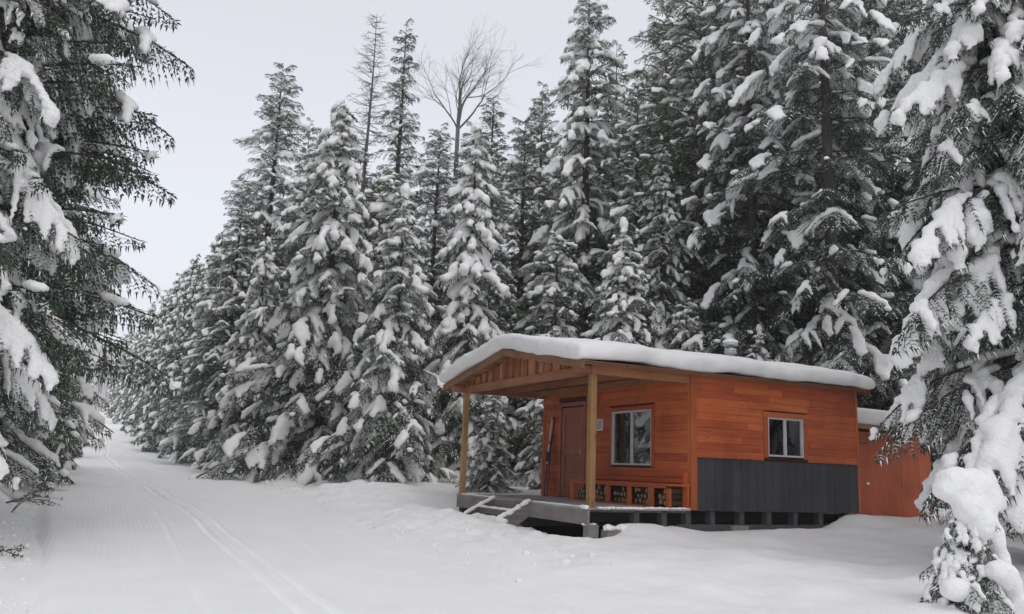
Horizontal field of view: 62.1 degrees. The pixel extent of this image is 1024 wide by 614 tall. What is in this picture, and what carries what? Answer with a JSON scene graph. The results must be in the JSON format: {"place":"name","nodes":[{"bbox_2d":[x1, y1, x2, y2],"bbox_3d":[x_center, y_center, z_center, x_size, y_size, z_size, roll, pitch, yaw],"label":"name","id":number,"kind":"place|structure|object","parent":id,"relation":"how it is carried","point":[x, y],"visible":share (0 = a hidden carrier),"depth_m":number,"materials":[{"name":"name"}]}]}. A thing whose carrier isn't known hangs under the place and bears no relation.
{"place":"outdoors","nodes":[
{"label":"outdoors","id":0,"kind":"place"},
{"bbox_2d":[60,0,936,347],"label":"sky","id":1,"kind":"structure","parent":0,"point":[229,46],"materials":[{"name":"white"}]},
{"bbox_2d":[0,411,1023,613],"bbox_3d":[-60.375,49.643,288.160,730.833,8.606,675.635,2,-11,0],"label":"snow ground","id":2,"kind":"structure","parent":0,"point":[850,563],"depth_m":11.74,"materials":[{"name":"snow"}]},
{"bbox_2d":[0,544,28,558],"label":"bare shrub","id":3,"kind":"object","parent":2,"relation":"on","point":[11,549],"visible":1,"depth_m":9.36,"materials":[{"name":"plant"}]},
{"bbox_2d":[11,481,53,512],"bbox_3d":[-7.839,3.136,14.050,0.576,0.558,0.526,2,-11,0],"label":"bare shrub","id":4,"kind":"object","parent":2,"relation":"on","point":[32,493],"visible":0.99,"depth_m":13.96,"materials":[{"name":"plant"}]},
{"bbox_2d":[5,494,62,505],"bbox_3d":[-8.285,3.369,14.740,0.892,0.250,0.656,9,-13,-32],"label":"bare shrub","id":5,"kind":"object","parent":2,"relation":"on","point":[29,499],"visible":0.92,"depth_m":14.81,"materials":[{"name":"plant"}]},
{"bbox_2d":[0,336,79,500],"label":"spruce tree","id":6,"kind":"object","parent":2,"relation":"on","point":[29,468],"visible":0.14,"depth_m":16.54,"materials":[{"name":"white plant"}]},
{"bbox_2d":[6,195,80,478],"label":"spruce tree","id":7,"kind":"object","parent":2,"relation":"on","point":[78,431],"depth_m":21.01,"materials":[{"name":"green plant"}]},
{"bbox_2d":[0,65,95,416],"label":"hemlock tree","id":8,"kind":"object","parent":2,"relation":"on","point":[56,391],"depth_m":17.26,"materials":[{"name":"green plant"}]},
{"bbox_2d":[6,219,95,469],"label":"spruce tree","id":9,"kind":"object","parent":2,"relation":"on","point":[66,461],"visible":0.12,"depth_m":27.42,"materials":[{"name":"green plant"}]},
{"bbox_2d":[0,0,111,493],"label":"spruce tree","id":10,"kind":"object","parent":2,"relation":"on","point":[56,229],"visible":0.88,"depth_m":10.24,"materials":[{"name":"white plant"}]},
{"bbox_2d":[0,48,121,486],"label":"spruce tree","id":11,"kind":"object","parent":2,"relation":"on","point":[48,460],"visible":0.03,"depth_m":20.01,"materials":[{"name":"white plant"}]},
{"bbox_2d":[2,20,129,380],"bbox_3d":[-9.073,-6.194,14.314,5.818,19.607,5.964,12,-14,-41],"label":"hemlock tree","id":12,"kind":"object","parent":2,"relation":"on","point":[69,309],"visible":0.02,"depth_m":14.28,"materials":[{"name":"green plant"}]},
{"bbox_2d":[0,0,159,397],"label":"hemlock tree","id":13,"kind":"object","parent":2,"relation":"on","point":[104,296],"visible":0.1,"depth_m":12.15,"materials":[{"name":"green plant"}]},
{"bbox_2d":[17,36,144,451],"bbox_3d":[-14.308,-6.049,25.958,6.290,22.782,6.196,5,-11,-13],"label":"spruce tree","id":14,"kind":"object","parent":2,"relation":"on","point":[87,389],"visible":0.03,"depth_m":25.30,"materials":[{"name":"green plant"}]},
{"bbox_2d":[64,318,97,456],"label":"spruce tree","id":15,"kind":"object","parent":2,"relation":"on","point":[84,401],"visible":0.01,"depth_m":37.99,"materials":[{"name":"green plant"}]},
{"bbox_2d":[77,309,97,445],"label":"spruce tree","id":16,"kind":"object","parent":2,"relation":"on","point":[86,443],"depth_m":49.60,"materials":[{"name":"green plant"}]},
{"bbox_2d":[0,0,195,397],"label":"hemlock tree","id":17,"kind":"object","parent":2,"relation":"on","point":[102,90],"visible":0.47,"depth_m":11.62,"materials":[{"name":"green plant"}]},
{"bbox_2d":[101,334,126,411],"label":"spruce tree","id":18,"kind":"object","parent":2,"relation":"on","point":[111,390],"visible":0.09,"depth_m":124.05,"materials":[{"name":"green plant"}]},
{"bbox_2d":[104,326,134,418],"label":"spruce tree","id":19,"kind":"object","parent":2,"relation":"on","point":[111,413],"visible":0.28,"depth_m":104.48,"materials":[{"name":"green plant"}]},
{"bbox_2d":[110,322,144,424],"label":"spruce tree","id":20,"kind":"object","parent":2,"relation":"on","point":[134,346],"visible":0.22,"depth_m":89.31,"materials":[{"name":"green plant"}]},
{"bbox_2d":[117,301,157,430],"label":"spruce tree","id":21,"kind":"object","parent":2,"relation":"on","point":[142,346],"visible":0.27,"depth_m":74.56,"materials":[{"name":"green plant"}]},
{"bbox_2d":[130,289,169,436],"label":"spruce tree","id":22,"kind":"object","parent":2,"relation":"on","point":[157,336],"visible":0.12,"depth_m":65.86,"materials":[{"name":"green plant"}]},
{"bbox_2d":[125,272,191,444],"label":"spruce tree","id":23,"kind":"object","parent":2,"relation":"on","point":[160,347],"visible":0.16,"depth_m":57.40,"materials":[{"name":"green plant"}]},
{"bbox_2d":[130,253,204,453],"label":"spruce tree","id":24,"kind":"object","parent":2,"relation":"on","point":[156,430],"visible":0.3,"depth_m":49.65,"materials":[{"name":"green plant"}]},
{"bbox_2d":[149,233,228,457],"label":"spruce tree","id":25,"kind":"object","parent":2,"relation":"on","point":[215,249],"visible":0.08,"depth_m":43.60,"materials":[{"name":"green plant"}]},
{"bbox_2d":[168,250,249,462],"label":"spruce tree","id":26,"kind":"object","parent":2,"relation":"on","point":[175,456],"visible":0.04,"depth_m":39.15,"materials":[{"name":"green plant"}]},
{"bbox_2d":[159,177,265,463],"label":"spruce tree","id":27,"kind":"object","parent":2,"relation":"on","point":[193,409],"visible":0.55,"depth_m":36.54,"materials":[{"name":"green plant"}]},
{"bbox_2d":[151,62,313,453],"bbox_3d":[-11.690,-2.224,38.953,7.183,19.577,8.450,7,-12,-22],"label":"spruce tree","id":28,"kind":"object","parent":2,"relation":"on","point":[266,201],"visible":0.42,"depth_m":39.22,"materials":[{"name":"green plant"}]},
{"bbox_2d":[180,236,289,473],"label":"spruce tree","id":29,"kind":"object","parent":2,"relation":"on","point":[262,278],"visible":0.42,"depth_m":31.70,"materials":[{"name":"green plant"}]},
{"bbox_2d":[221,127,340,431],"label":"spruce tree","id":30,"kind":"object","parent":2,"relation":"on","point":[286,274],"visible":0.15,"depth_m":35.92,"materials":[{"name":"green plant"}]},
{"bbox_2d":[272,117,315,347],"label":"spruce tree","id":31,"kind":"object","parent":2,"relation":"on","point":[307,143],"visible":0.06,"depth_m":45.73,"materials":[{"name":"green plant"}]},
{"bbox_2d":[272,144,324,348],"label":"spruce tree","id":32,"kind":"object","parent":2,"relation":"on","point":[290,258],"visible":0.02,"depth_m":41.64,"materials":[{"name":"green plant"}]},
{"bbox_2d":[188,99,423,485],"bbox_3d":[-6.063,0.183,28.863,6.886,15.424,7.506,0,-11,12],"label":"spruce tree","id":33,"kind":"object","parent":2,"relation":"on","point":[336,252],"visible":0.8,"depth_m":27.88,"materials":[{"name":"green plant"}]},
{"bbox_2d":[28,426,585,613],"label":"ski trail","id":34,"kind":"object","parent":2,"relation":"on","point":[125,528],"visible":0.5,"depth_m":10.24,"materials":[{"name":"snow"}]},
{"bbox_2d":[281,210,414,432],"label":"spruce tree","id":35,"kind":"object","parent":2,"relation":"on","point":[362,235],"visible":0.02,"depth_m":33.87,"materials":[{"name":"green plant"}]},
{"bbox_2d":[337,171,387,298],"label":"spruce tree","id":36,"kind":"object","parent":2,"relation":"on","point":[368,191],"visible":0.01,"depth_m":51.68,"materials":[{"name":"green plant"}]},
{"bbox_2d":[337,13,395,261],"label":"larch tree","id":37,"kind":"object","parent":2,"relation":"on","point":[364,172],"visible":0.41,"depth_m":42.52,"materials":[{"name":"grey plant"}]},
{"bbox_2d":[296,168,445,473],"bbox_3d":[-4.491,0.981,30.015,6.329,12.346,5.766,8,-12,-30],"label":"spruce tree","id":38,"kind":"object","parent":2,"relation":"on","point":[381,208],"visible":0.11,"depth_m":30.08,"materials":[{"name":"green plant"}]},
{"bbox_2d":[302,183,459,483],"bbox_3d":[-3.711,1.530,25.377,4.602,10.845,4.771,-4,-12,28],"label":"spruce tree","id":39,"kind":"object","parent":2,"relation":"on","point":[382,434],"visible":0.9,"depth_m":24.51,"materials":[{"name":"white plant"}]},
{"bbox_2d":[366,19,431,301],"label":"spruce tree","id":40,"kind":"object","parent":2,"relation":"on","point":[404,139],"visible":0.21,"depth_m":42.33,"materials":[{"name":"green plant"}]},
{"bbox_2d":[386,123,461,453],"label":"spruce tree","id":41,"kind":"object","parent":2,"relation":"on","point":[437,196],"visible":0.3,"depth_m":35.21,"materials":[{"name":"green plant"}]},
{"bbox_2d":[421,199,498,418],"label":"spruce tree","id":42,"kind":"object","parent":2,"relation":"on","point":[438,295],"depth_m":53.02,"materials":[{"name":"green plant"}]},
{"bbox_2d":[428,121,504,324],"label":"spruce tree","id":43,"kind":"object","parent":2,"relation":"on","point":[464,157],"visible":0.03,"depth_m":39.21,"materials":[{"name":"green plant"}]},
{"bbox_2d":[396,16,544,450],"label":"bare tree","id":44,"kind":"object","parent":2,"relation":"on","point":[458,126],"visible":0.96,"depth_m":44.86,"materials":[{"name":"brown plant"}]},
{"bbox_2d":[418,121,525,479],"bbox_3d":[-1.285,0.155,27.395,3.733,13.141,4.271,2,-11,0],"label":"spruce tree","id":45,"kind":"object","parent":2,"relation":"on","point":[470,319],"visible":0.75,"depth_m":27.07,"materials":[{"name":"white plant"}]},
{"bbox_2d":[439,96,518,415],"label":"spruce tree","id":46,"kind":"object","parent":2,"relation":"on","point":[496,146],"visible":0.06,"depth_m":38.96,"materials":[{"name":"green plant"}]},
{"bbox_2d":[431,149,532,475],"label":"spruce tree","id":47,"kind":"object","parent":2,"relation":"on","point":[498,266],"visible":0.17,"depth_m":31.27,"materials":[{"name":"green plant"}]},
{"bbox_2d":[453,395,523,492],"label":"spruce tree","id":48,"kind":"object","parent":2,"relation":"on","point":[487,463],"visible":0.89,"depth_m":21.86,"materials":[{"name":"green plant"}]},
{"bbox_2d":[503,329,562,489],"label":"spruce tree","id":49,"kind":"object","parent":2,"relation":"on","point":[533,475],"visible":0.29,"depth_m":23.87,"materials":[{"name":"green plant"}]},
{"bbox_2d":[490,113,576,470],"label":"spruce tree","id":50,"kind":"object","parent":2,"relation":"on","point":[519,176],"visible":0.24,"depth_m":35.66,"materials":[{"name":"green plant"}]},
{"bbox_2d":[497,81,575,470],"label":"spruce tree","id":51,"kind":"object","parent":2,"relation":"on","point":[543,116],"visible":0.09,"depth_m":40.05,"materials":[{"name":"green plant"}]},
{"bbox_2d":[495,230,589,479],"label":"spruce tree","id":52,"kind":"object","parent":2,"relation":"on","point":[554,296],"visible":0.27,"depth_m":28.88,"materials":[{"name":"green plant"}]},
{"bbox_2d":[516,151,597,327],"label":"spruce tree","id":53,"kind":"object","parent":2,"relation":"on","point":[558,212],"depth_m":51.91,"materials":[{"name":"green plant"}]},
{"bbox_2d":[505,0,673,459],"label":"spruce tree","id":54,"kind":"object","parent":2,"relation":"on","point":[580,223],"visible":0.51,"depth_m":34.30,"materials":[{"name":"green plant"}]},
{"bbox_2d":[553,99,656,330],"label":"spruce tree","id":55,"kind":"object","parent":2,"relation":"on","point":[607,116],"visible":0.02,"depth_m":38.71,"materials":[{"name":"green plant"}]},
{"bbox_2d":[587,39,631,328],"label":"spruce tree","id":56,"kind":"object","parent":2,"relation":"on","point":[614,81],"visible":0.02,"depth_m":45.07,"materials":[{"name":"green plant"}]},
{"bbox_2d":[601,530,620,537],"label":"timber block","id":57,"kind":"structure","parent":2,"relation":"on","point":[606,533],"depth_m":14.36,"materials":[{"name":"grey wood"}]},
{"bbox_2d":[603,523,641,530],"bbox_3d":[1.926,3.788,14.553,0.820,0.176,0.257,7,-12,-26],"label":"snow pillow","id":58,"kind":"object","parent":57,"relation":"on","point":[608,527],"visible":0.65,"depth_m":14.43,"materials":[{"name":"snow"}]},
{"bbox_2d":[584,217,662,346],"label":"spruce tree","id":59,"kind":"object","parent":2,"relation":"on","point":[604,330],"visible":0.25,"depth_m":25.57,"materials":[{"name":"white plant"}]},
{"bbox_2d":[573,71,697,347],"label":"spruce tree","id":60,"kind":"object","parent":2,"relation":"on","point":[632,118],"visible":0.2,"depth_m":32.37,"materials":[{"name":"green plant"}]},
{"bbox_2d":[588,0,700,335],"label":"spruce tree","id":61,"kind":"object","parent":2,"relation":"on","point":[657,73],"visible":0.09,"depth_m":41.61,"materials":[{"name":"green plant"}]},
{"bbox_2d":[442,343,871,538],"bbox_3d":[2.718,2.689,18.779,7.504,4.382,6.360,7,-12,-26],"label":"cabin","id":62,"kind":"object","parent":2,"relation":"on","point":[742,450],"visible":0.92,"depth_m":16.72,"materials":[{"name":"orange wood"}]},
{"bbox_2d":[463,495,495,513],"bbox_3d":[-0.693,4.096,17.567,0.750,0.413,0.146,7,-12,-26],"label":"snow strip","id":63,"kind":"object","parent":62,"relation":"on","point":[472,508],"visible":0.92,"depth_m":17.54,"materials":[{"name":"snow"}]},
{"bbox_2d":[472,513,507,522],"bbox_3d":[-0.430,4.111,16.531,0.307,0.155,1.348,7,-12,-26],"label":"snow strip","id":64,"kind":"object","parent":62,"relation":"on","point":[493,517],"visible":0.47,"depth_m":16.42,"materials":[{"name":"snow"}]},
{"bbox_2d":[479,505,509,510],"bbox_3d":[-0.289,4.010,16.914,0.221,0.073,1.577,7,-12,-26],"label":"snow strip","id":65,"kind":"object","parent":62,"relation":"on","point":[494,507],"visible":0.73,"depth_m":16.90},
{"bbox_2d":[466,492,540,495],"bbox_3d":[-0.254,4.397,19.926,2.131,0.077,0.131,7,-12,-26],"label":"snow strip","id":66,"kind":"object","parent":62,"relation":"on","point":[500,494],"visible":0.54,"depth_m":19.88,"materials":[{"name":"snow"}]},
{"bbox_2d":[495,499,530,520],"bbox_3d":[0.026,3.869,16.198,0.764,0.437,0.144,7,-12,-26],"label":"snow strip","id":67,"kind":"object","parent":62,"relation":"on","point":[512,510],"visible":0.99,"depth_m":16.14,"materials":[{"name":"snow"}]},
{"bbox_2d":[542,417,552,495],"bbox_3d":[0.854,3.536,20.126,0.218,1.846,0.086,2,-11,0],"label":"ski","id":68,"kind":"object","parent":62,"relation":"on","point":[544,485],"visible":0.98,"depth_m":20.08},
{"bbox_2d":[545,417,554,495],"bbox_3d":[0.897,3.523,20.050,0.182,1.846,0.070,9,-13,-33],"label":"ski","id":69,"kind":"object","parent":62,"relation":"on","point":[548,460],"visible":1,"depth_m":20.02},
{"bbox_2d":[560,406,583,497],"bbox_3d":[1.379,3.306,19.417,0.105,2.030,0.960,7,-12,-26],"label":"door","id":70,"kind":"structure","parent":62,"relation":"in","point":[572,417],"depth_m":19.47,"materials":[{"name":"brown wood"}]},
{"bbox_2d":[597,419,602,430],"bbox_3d":[1.907,2.558,18.462,0.015,0.250,0.230,7,-12,-26],"label":"notice","id":71,"kind":"object","parent":62,"relation":"attached to","point":[599,424],"visible":1,"depth_m":18.44,"materials":[{"name":"white paper"}]},
{"bbox_2d":[597,506,646,509],"bbox_3d":[1.935,3.507,14.824,1.045,0.053,0.113,7,-12,-26],"label":"snow strip","id":72,"kind":"object","parent":62,"relation":"on","point":[641,508],"visible":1,"depth_m":14.79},
{"bbox_2d":[569,469,689,508],"bbox_3d":[2.247,3.582,16.936,0.486,0.665,3.500,7,-12,-26],"label":"bench","id":73,"kind":"object","parent":62,"relation":"on","point":[638,474],"visible":0.81,"depth_m":16.42,"materials":[{"name":"wood"}]},
{"bbox_2d":[664,501,681,505],"bbox_3d":[2.949,3.589,15.536,0.380,0.078,0.098,7,-12,-26],"label":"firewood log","id":74,"kind":"object","parent":73,"relation":"on","point":[676,503],"visible":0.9,"depth_m":15.52,"materials":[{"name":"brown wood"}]},
{"bbox_2d":[659,499,678,504],"bbox_3d":[2.894,3.589,15.661,0.380,0.110,0.113,7,-12,-26],"label":"firewood log","id":75,"kind":"object","parent":74,"relation":"on","point":[661,501],"visible":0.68,"depth_m":15.59,"materials":[{"name":"brown wood"}]},
{"bbox_2d":[663,495,681,499],"bbox_3d":[2.946,3.496,15.617,0.380,0.082,0.101,7,-12,-26],"label":"firewood log","id":76,"kind":"object","parent":75,"relation":"on","point":[676,497],"visible":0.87,"depth_m":15.61,"materials":[{"name":"brown wood"}]},
{"bbox_2d":[608,404,654,466],"bbox_3d":[2.459,2.650,17.410,0.096,1.218,1.630,7,-12,-26],"label":"window","id":77,"kind":"structure","parent":62,"relation":"in","point":[631,428],"depth_m":17.41,"materials":[{"name":"white plastic"}]},
{"bbox_2d":[439,333,874,389],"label":"roof snow","id":78,"kind":"structure","parent":62,"relation":"on","point":[602,350],"depth_m":16.29,"materials":[{"name":"snow"}]},
{"bbox_2d":[646,507,689,509],"bbox_3d":[2.810,3.625,15.274,0.972,0.065,0.107,7,-12,-26],"label":"snow strip","id":79,"kind":"object","parent":62,"relation":"on","point":[680,508],"visible":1,"depth_m":15.19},
{"bbox_2d":[763,411,807,459],"bbox_3d":[5.379,2.542,16.765,1.175,0.886,0.096,7,-12,-26],"label":"window","id":80,"kind":"structure","parent":62,"relation":"in","point":[785,434],"depth_m":16.78,"materials":[{"name":"white plastic"}]},
{"bbox_2d":[628,101,696,262],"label":"spruce tree","id":81,"kind":"object","parent":2,"relation":"on","point":[661,137],"visible":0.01,"depth_m":49.70,"materials":[{"name":"green plant"}]},
{"bbox_2d":[633,145,699,348],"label":"spruce tree","id":82,"kind":"object","parent":2,"relation":"on","point":[657,282],"visible":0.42,"depth_m":29.74,"materials":[{"name":"green plant"}]},
{"bbox_2d":[666,298,710,352],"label":"spruce tree","id":83,"kind":"object","parent":2,"relation":"on","point":[693,327],"visible":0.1,"depth_m":27.11,"materials":[{"name":"green plant"}]},
{"bbox_2d":[603,0,822,365],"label":"spruce tree","id":84,"kind":"object","parent":2,"relation":"on","point":[703,281],"visible":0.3,"depth_m":31.23,"materials":[{"name":"green plant"}]},
{"bbox_2d":[643,0,802,355],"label":"spruce tree","id":85,"kind":"object","parent":2,"relation":"on","point":[768,215],"visible":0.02,"depth_m":34.54,"materials":[{"name":"green plant"}]},
{"bbox_2d":[693,3,820,363],"bbox_3d":[10.697,-3.529,35.016,6.040,22.651,6.508,-5,-13,33],"label":"spruce tree","id":86,"kind":"object","parent":2,"relation":"on","point":[783,104],"visible":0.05,"depth_m":34.48,"materials":[{"name":"green plant"}]},
{"bbox_2d":[742,324,772,360],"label":"spruce tree","id":87,"kind":"object","parent":2,"relation":"on","point":[762,350],"visible":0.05,"depth_m":25.16,"materials":[{"name":"green plant"}]},
{"bbox_2d":[665,0,862,362],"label":"spruce tree","id":88,"kind":"object","parent":2,"relation":"on","point":[743,26],"visible":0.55,"depth_m":28.41,"materials":[{"name":"green plant"}]},
{"bbox_2d":[721,0,806,327],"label":"spruce tree","id":89,"kind":"object","parent":2,"relation":"on","point":[762,236],"depth_m":36.42,"materials":[{"name":"green plant"}]},
{"bbox_2d":[780,320,812,364],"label":"spruce tree","id":90,"kind":"object","parent":2,"relation":"on","point":[798,351],"visible":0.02,"depth_m":27.57,"materials":[{"name":"green plant"}]},
{"bbox_2d":[759,7,854,362],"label":"spruce tree","id":91,"kind":"object","parent":2,"relation":"on","point":[800,17],"visible":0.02,"depth_m":40.40,"materials":[{"name":"green plant"}]},
{"bbox_2d":[706,0,940,395],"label":"spruce tree","id":92,"kind":"object","parent":2,"relation":"on","point":[854,46],"visible":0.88,"depth_m":25.37,"materials":[{"name":"green plant"}]},
{"bbox_2d":[777,0,923,406],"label":"spruce tree","id":93,"kind":"object","parent":2,"relation":"on","point":[845,237],"visible":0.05,"depth_m":31.34,"materials":[{"name":"green plant"}]},
{"bbox_2d":[765,0,950,508],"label":"spruce tree","id":94,"kind":"object","parent":2,"relation":"on","point":[914,288],"visible":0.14,"depth_m":27.63,"materials":[{"name":"green plant"}]},
{"bbox_2d":[806,0,935,407],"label":"spruce tree","id":95,"kind":"object","parent":2,"relation":"on","point":[918,5],"visible":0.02,"depth_m":32.73,"materials":[{"name":"green plant"}]},
{"bbox_2d":[852,424,934,517],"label":"shed","id":96,"kind":"structure","parent":2,"relation":"on","point":[893,489],"depth_m":18.98,"materials":[{"name":"wood"}]},
{"bbox_2d":[855,443,870,514],"bbox_3d":[7.626,4.023,18.515,0.452,2.078,0.066,7,-12,-26],"label":"door","id":97,"kind":"structure","parent":96,"relation":"in","point":[863,448],"depth_m":18.59,"materials":[{"name":"wood"}]},
{"bbox_2d":[873,0,934,322],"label":"spruce tree","id":98,"kind":"object","parent":2,"relation":"on","point":[913,9],"depth_m":35.41,"materials":[{"name":"green plant"}]},
{"bbox_2d":[863,0,963,468],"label":"spruce tree","id":99,"kind":"object","parent":2,"relation":"on","point":[929,3],"depth_m":27.05,"materials":[{"name":"green plant"}]},
{"bbox_2d":[885,355,948,507],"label":"spruce tree","id":100,"kind":"object","parent":2,"relation":"on","point":[933,454],"visible":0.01,"depth_m":24.24,"materials":[{"name":"green plant"}]},
{"bbox_2d":[858,0,1023,542],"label":"spruce tree","id":101,"kind":"object","parent":2,"relation":"on","point":[963,277],"visible":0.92,"depth_m":11.41,"materials":[{"name":"white plant"}]},
{"bbox_2d":[878,0,1023,520],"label":"spruce tree","id":102,"kind":"object","parent":2,"relation":"on","point":[1013,26],"visible":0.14,"depth_m":12.06,"materials":[{"name":"green plant"}]},
{"bbox_2d":[918,466,1023,613],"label":"sapling","id":103,"kind":"object","parent":2,"relation":"on","point":[971,578],"visible":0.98,"depth_m":8.55,"materials":[{"name":"white plant"}]},
{"bbox_2d":[523,526,602,537],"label":"bare ground","id":104,"kind":"structure","parent":0,"point":[573,531],"depth_m":19.01,"materials":[{"name":"soil"}]},
{"bbox_2d":[857,407,939,430],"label":"snow","id":105,"kind":"structure","parent":0,"point":[872,417],"depth_m":18.58,"materials":[{"name":"snow"}]},
{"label":"hill","id":106,"kind":"structure","parent":0,"visible":0},
{"bbox_2d":[88,343,142,411],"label":"snowy wood","id":107,"kind":"object","parent":106,"relation":"on","point":[103,391],"visible":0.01,"depth_m":353.76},
{"bbox_2d":[91,342,144,410],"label":"wood","id":108,"kind":"object","parent":106,"relation":"on","point":[99,389],"visible":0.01,"depth_m":397.00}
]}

